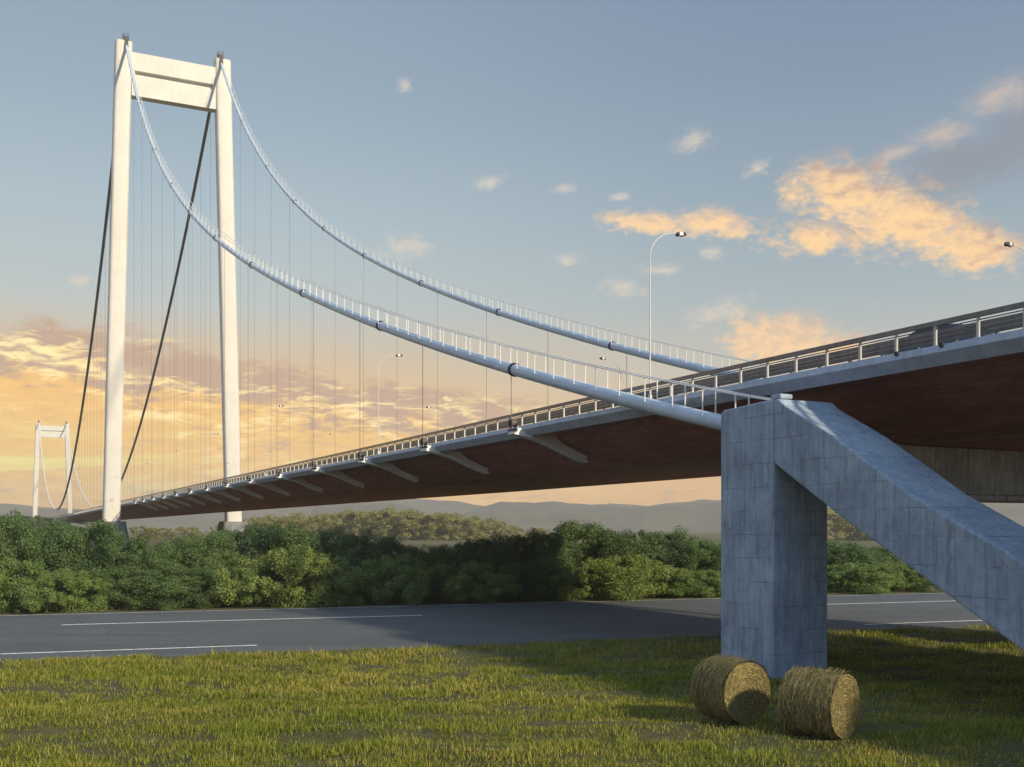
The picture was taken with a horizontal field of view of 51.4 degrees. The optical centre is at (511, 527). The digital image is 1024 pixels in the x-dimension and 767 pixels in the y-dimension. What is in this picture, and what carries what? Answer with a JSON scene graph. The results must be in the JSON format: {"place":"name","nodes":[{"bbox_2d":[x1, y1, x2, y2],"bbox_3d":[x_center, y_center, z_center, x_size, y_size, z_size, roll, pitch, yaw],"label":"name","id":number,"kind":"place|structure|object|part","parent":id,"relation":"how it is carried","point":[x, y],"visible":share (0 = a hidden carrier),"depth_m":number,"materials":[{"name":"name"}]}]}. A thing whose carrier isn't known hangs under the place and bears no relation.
{"place":"outdoors","nodes":[
{"label":"outdoors","id":0,"kind":"place"},
{"bbox_2d":[0,499,644,529],"bbox_3d":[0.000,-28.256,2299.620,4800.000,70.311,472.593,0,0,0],"label":"hills","id":1,"kind":"structure","parent":0,"point":[207,521],"depth_m":2187.06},
{"bbox_2d":[0,593,987,662],"bbox_3d":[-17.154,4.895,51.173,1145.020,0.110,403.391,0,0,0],"label":"road","id":2,"kind":"structure","parent":0,"point":[27,635],"depth_m":53.19,"materials":[{"name":"grey asphalt"}]},
{"bbox_2d":[3,645,255,653],"bbox_3d":[-24.740,4.852,39.166,30.000,0.001,0.269,0,0,-19],"label":"road marking","id":3,"kind":"object","parent":2,"relation":"on","point":[128,649],"visible":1,"depth_m":42.36,"materials":[{"name":"paint"}]},
{"bbox_2d":[65,615,417,624],"bbox_3d":[-13.656,4.832,55.803,18.400,0.001,0.310,0,0,-19],"label":"road marking","id":4,"kind":"object","parent":2,"relation":"on","point":[231,620],"visible":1,"depth_m":55.35,"materials":[{"name":"paint"}]},
{"bbox_2d":[6,593,932,615],"bbox_3d":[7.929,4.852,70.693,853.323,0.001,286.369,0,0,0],"label":"road marking","id":5,"kind":"object","parent":2,"relation":"on","point":[424,605],"visible":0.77,"depth_m":65.44,"materials":[{"name":"paint"}]},
{"bbox_2d":[849,601,937,603],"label":"road marking","id":6,"kind":"object","parent":2,"relation":"on","point":[892,602],"visible":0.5,"depth_m":68.65,"materials":[{"name":"paint"}]},
{"bbox_2d":[880,620,982,623],"bbox_3d":[31.955,4.852,58.184,30.000,0.001,0.274,0,0,-19],"label":"road marking","id":7,"kind":"object","parent":2,"relation":"on","point":[938,621],"visible":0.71,"depth_m":54.70,"materials":[{"name":"paint"}]},
{"bbox_2d":[0,530,1023,766],"bbox_3d":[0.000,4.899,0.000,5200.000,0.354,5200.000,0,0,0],"label":"ground","id":8,"kind":"structure","parent":0,"point":[714,537],"depth_m":27.97,"materials":[{"name":"green plant"}]},
{"bbox_2d":[0,508,64,605],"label":"tree","id":9,"kind":"object","parent":8,"relation":"on","point":[24,543],"visible":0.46,"depth_m":66.06,"materials":[{"name":"green plant"}]},
{"bbox_2d":[0,557,73,612],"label":"bush","id":10,"kind":"object","parent":8,"relation":"on","point":[12,597],"visible":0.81,"depth_m":61.17,"materials":[{"name":"green plant"}]},
{"bbox_2d":[0,514,91,540],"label":"dark woodland","id":11,"kind":"object","parent":8,"relation":"on","point":[43,520],"visible":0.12,"depth_m":397.35,"materials":[{"name":"green plant"}]},
{"bbox_2d":[0,519,94,584],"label":"tree","id":12,"kind":"object","parent":8,"relation":"on","point":[49,531],"visible":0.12,"depth_m":69.33,"materials":[{"name":"green plant"}]},
{"bbox_2d":[19,568,126,612],"bbox_3d":[-25.980,3.685,63.103,6.113,2.759,6.726,0,0,-18],"label":"bush","id":13,"kind":"object","parent":8,"relation":"on","point":[80,580],"visible":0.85,"depth_m":61.92,"materials":[{"name":"green plant"}]},
{"bbox_2d":[30,517,147,590],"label":"tree","id":14,"kind":"object","parent":8,"relation":"on","point":[77,537],"visible":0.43,"depth_m":66.93,"materials":[{"name":"green plant"}]},
{"bbox_2d":[64,566,151,610],"bbox_3d":[-24.209,3.651,65.147,5.625,2.845,6.004,0,0,-3],"label":"bush","id":15,"kind":"object","parent":8,"relation":"on","point":[121,582],"visible":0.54,"depth_m":63.62,"materials":[{"name":"green plant"}]},
{"bbox_2d":[81,527,173,607],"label":"tree","id":16,"kind":"object","parent":8,"relation":"on","point":[107,558],"visible":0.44,"depth_m":65.68,"materials":[{"name":"green plant"}]},
{"bbox_2d":[117,539,188,607],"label":"bush","id":17,"kind":"object","parent":8,"relation":"on","point":[157,561],"visible":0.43,"depth_m":65.67,"materials":[{"name":"green plant"}]},
{"bbox_2d":[115,563,218,610],"bbox_3d":[-21.626,3.649,65.307,7.395,2.858,6.691,0,0,25],"label":"bush","id":18,"kind":"object","parent":8,"relation":"on","point":[165,582],"visible":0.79,"depth_m":63.66,"materials":[{"name":"green plant"}]},
{"bbox_2d":[148,532,213,594],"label":"tree","id":19,"kind":"object","parent":8,"relation":"on","point":[173,541],"visible":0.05,"depth_m":71.33,"materials":[{"name":"green plant"}]},
{"bbox_2d":[167,565,228,608],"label":"bush","id":20,"kind":"object","parent":8,"relation":"on","point":[199,604],"visible":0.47,"depth_m":65.30,"materials":[{"name":"green plant"}]},
{"bbox_2d":[168,530,255,583],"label":"tree","id":21,"kind":"object","parent":8,"relation":"on","point":[216,543],"visible":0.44,"depth_m":68.65,"materials":[{"name":"green plant"}]},
{"bbox_2d":[200,564,274,606],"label":"bush","id":22,"kind":"object","parent":8,"relation":"on","point":[235,574],"visible":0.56,"depth_m":65.47,"materials":[{"name":"green plant"}]},
{"bbox_2d":[205,524,285,579],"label":"tree","id":23,"kind":"object","parent":8,"relation":"on","point":[236,534],"visible":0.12,"depth_m":74.40,"materials":[{"name":"green plant"}]},
{"bbox_2d":[228,522,331,586],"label":"tree","id":24,"kind":"object","parent":8,"relation":"on","point":[279,537],"visible":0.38,"depth_m":71.51,"materials":[{"name":"green plant"}]},
{"bbox_2d":[211,544,369,608],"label":"bush","id":25,"kind":"object","parent":8,"relation":"on","point":[297,560],"visible":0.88,"depth_m":65.56,"materials":[{"name":"green plant"}]},
{"bbox_2d":[273,523,357,585],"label":"tree","id":26,"kind":"object","parent":8,"relation":"on","point":[325,538],"visible":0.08,"depth_m":75.02,"materials":[{"name":"green plant"}]},
{"bbox_2d":[300,565,386,606],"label":"bush","id":27,"kind":"object","parent":8,"relation":"on","point":[353,600],"visible":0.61,"depth_m":66.95,"materials":[{"name":"green plant"}]},
{"bbox_2d":[322,528,394,598],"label":"tree","id":28,"kind":"object","parent":8,"relation":"on","point":[350,542],"visible":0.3,"depth_m":72.82,"materials":[{"name":"green plant"}]},
{"bbox_2d":[353,535,420,597],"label":"tree","id":29,"kind":"object","parent":8,"relation":"on","point":[391,542],"visible":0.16,"depth_m":75.59,"materials":[{"name":"green plant"}]},
{"bbox_2d":[354,551,447,605],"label":"bush","id":30,"kind":"object","parent":8,"relation":"on","point":[407,574],"visible":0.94,"depth_m":67.60,"materials":[{"name":"green plant"}]},
{"bbox_2d":[392,544,435,590],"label":"tree","id":31,"kind":"object","parent":8,"relation":"on","point":[411,550],"visible":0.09,"depth_m":79.24,"materials":[{"name":"green plant"}]},
{"bbox_2d":[402,562,478,601],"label":"bush","id":32,"kind":"object","parent":8,"relation":"on","point":[453,569],"visible":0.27,"depth_m":70.50,"materials":[{"name":"green plant"}]},
{"bbox_2d":[416,543,465,583],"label":"tree","id":33,"kind":"object","parent":8,"relation":"on","point":[433,554],"visible":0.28,"depth_m":76.51,"materials":[{"name":"green plant"}]},
{"bbox_2d":[437,532,523,593],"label":"tree","id":34,"kind":"object","parent":8,"relation":"on","point":[467,551],"visible":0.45,"depth_m":75.20,"materials":[{"name":"green plant"}]},
{"bbox_2d":[428,560,533,602],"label":"bush","id":35,"kind":"object","parent":8,"relation":"on","point":[455,586],"visible":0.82,"depth_m":69.38,"materials":[{"name":"green plant"}]},
{"bbox_2d":[129,506,873,540],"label":"golden woodland","id":36,"kind":"object","parent":8,"relation":"on","point":[410,524],"visible":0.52,"depth_m":427.87,"materials":[{"name":"green plant"}]},
{"bbox_2d":[480,531,568,569],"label":"tree","id":37,"kind":"object","parent":8,"relation":"on","point":[517,538],"visible":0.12,"depth_m":79.23,"materials":[{"name":"green plant"}]},
{"bbox_2d":[32,32,1023,678],"bbox_3d":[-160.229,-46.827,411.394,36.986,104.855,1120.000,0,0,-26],"label":"suspension bridge","id":38,"kind":"structure","parent":8,"relation":"on","point":[912,458],"depth_m":41.39,"materials":[{"name":"concrete"}]},
{"bbox_2d":[265,405,283,475],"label":"street lamp","id":39,"kind":"object","parent":38,"relation":"on","point":[265,438],"visible":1,"depth_m":107.55,"materials":[{"name":"metal"}]},
{"bbox_2d":[377,354,402,453],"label":"street lamp","id":40,"kind":"object","parent":38,"relation":"on","point":[397,355],"visible":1,"depth_m":76.09,"materials":[{"name":"metal"}]},
{"bbox_2d":[648,232,685,398],"bbox_3d":[6.569,-8.941,45.036,1.900,7.278,0.240,0,0,-26],"label":"street lamp","id":41,"kind":"object","parent":38,"relation":"on","point":[681,234],"visible":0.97,"depth_m":44.64,"materials":[{"name":"metal"}]},
{"bbox_2d":[1004,242,1023,250],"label":"street lamp","id":42,"kind":"object","parent":38,"relation":"on","point":[1008,244],"visible":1,"depth_m":46.89,"materials":[{"name":"metal"}]},
{"bbox_2d":[501,527,584,594],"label":"tree","id":43,"kind":"object","parent":8,"relation":"on","point":[539,542],"visible":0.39,"depth_m":77.21,"materials":[{"name":"green plant"}]},
{"bbox_2d":[528,565,632,600],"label":"bush","id":44,"kind":"object","parent":8,"relation":"on","point":[575,592],"visible":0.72,"depth_m":71.98,"materials":[{"name":"green plant"}]},
{"bbox_2d":[536,519,657,581],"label":"tree","id":45,"kind":"object","parent":8,"relation":"on","point":[574,534],"visible":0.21,"depth_m":80.39,"materials":[{"name":"green plant"}]},
{"bbox_2d":[572,529,677,572],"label":"tree","id":46,"kind":"object","parent":8,"relation":"on","point":[612,543],"visible":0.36,"depth_m":78.71,"materials":[{"name":"green plant"}]},
{"bbox_2d":[572,552,694,600],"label":"bush","id":47,"kind":"object","parent":8,"relation":"on","point":[637,576],"visible":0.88,"depth_m":72.88,"materials":[{"name":"green plant"}]},
{"bbox_2d":[633,525,711,571],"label":"tree","id":48,"kind":"object","parent":8,"relation":"on","point":[671,537],"visible":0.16,"depth_m":82.74,"materials":[{"name":"green plant"}]},
{"bbox_2d":[638,568,720,597],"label":"bush","id":49,"kind":"object","parent":8,"relation":"on","point":[673,592],"visible":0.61,"depth_m":74.02,"materials":[{"name":"green plant"}]},
{"bbox_2d":[657,534,720,582],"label":"tree","id":50,"kind":"object","parent":8,"relation":"on","point":[690,554],"visible":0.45,"depth_m":80.61,"materials":[{"name":"green plant"}]},
{"bbox_2d":[682,569,720,596],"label":"bush","id":51,"kind":"object","parent":8,"relation":"on","point":[709,583],"visible":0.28,"depth_m":75.71,"materials":[{"name":"green plant"}]},
{"bbox_2d":[690,652,771,723],"bbox_3d":[5.420,4.009,26.300,1.751,1.750,1.235,0,0,-29],"label":"hay bale","id":52,"kind":"object","parent":8,"relation":"on","point":[733,690],"visible":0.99,"depth_m":25.86},
{"bbox_2d":[777,665,861,739],"bbox_3d":[7.080,4.038,24.500,1.336,1.712,1.704,0,0,44],"label":"hay bale","id":53,"kind":"object","parent":8,"relation":"on","point":[822,702],"visible":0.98,"depth_m":24.06},
{"bbox_2d":[827,539,903,579],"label":"tree","id":54,"kind":"object","parent":8,"relation":"on","point":[835,550],"visible":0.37,"depth_m":85.86,"materials":[{"name":"green plant"}]},
{"bbox_2d":[827,562,908,593],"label":"bush","id":55,"kind":"object","parent":8,"relation":"on","point":[873,581],"visible":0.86,"depth_m":79.98,"materials":[{"name":"green plant"}]},
{"bbox_2d":[845,545,905,576],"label":"tree","id":56,"kind":"object","parent":8,"relation":"on","point":[883,551],"visible":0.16,"depth_m":89.80,"materials":[{"name":"green plant"}]},
{"bbox_2d":[858,562,941,591],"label":"bush","id":57,"kind":"object","parent":8,"relation":"on","point":[922,584],"visible":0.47,"depth_m":82.24,"materials":[{"name":"green plant"}]},
{"bbox_2d":[0,0,1023,509],"label":"sky","id":58,"kind":"structure","parent":0,"point":[831,171],"materials":[{"name":"blue"}]},
{"bbox_2d":[310,499,1023,530],"bbox_3d":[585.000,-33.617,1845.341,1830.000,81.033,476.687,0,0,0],"label":"hills","id":59,"kind":"structure","parent":0,"point":[701,515],"depth_m":1733.70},
{"bbox_2d":[885,323,993,354],"bbox_3d":[14.042,-5.837,35.085,1.940,1.465,4.160,0,0,-26],"label":"car","id":60,"kind":"object","parent":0,"point":[938,334],"visible":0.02,"depth_m":34.24,"materials":[{"name":"grey paint"}]},
{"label":"windows","id":61,"kind":"part","parent":60,"relation":"part of","materials":[{"name":"glass"}]}
]}

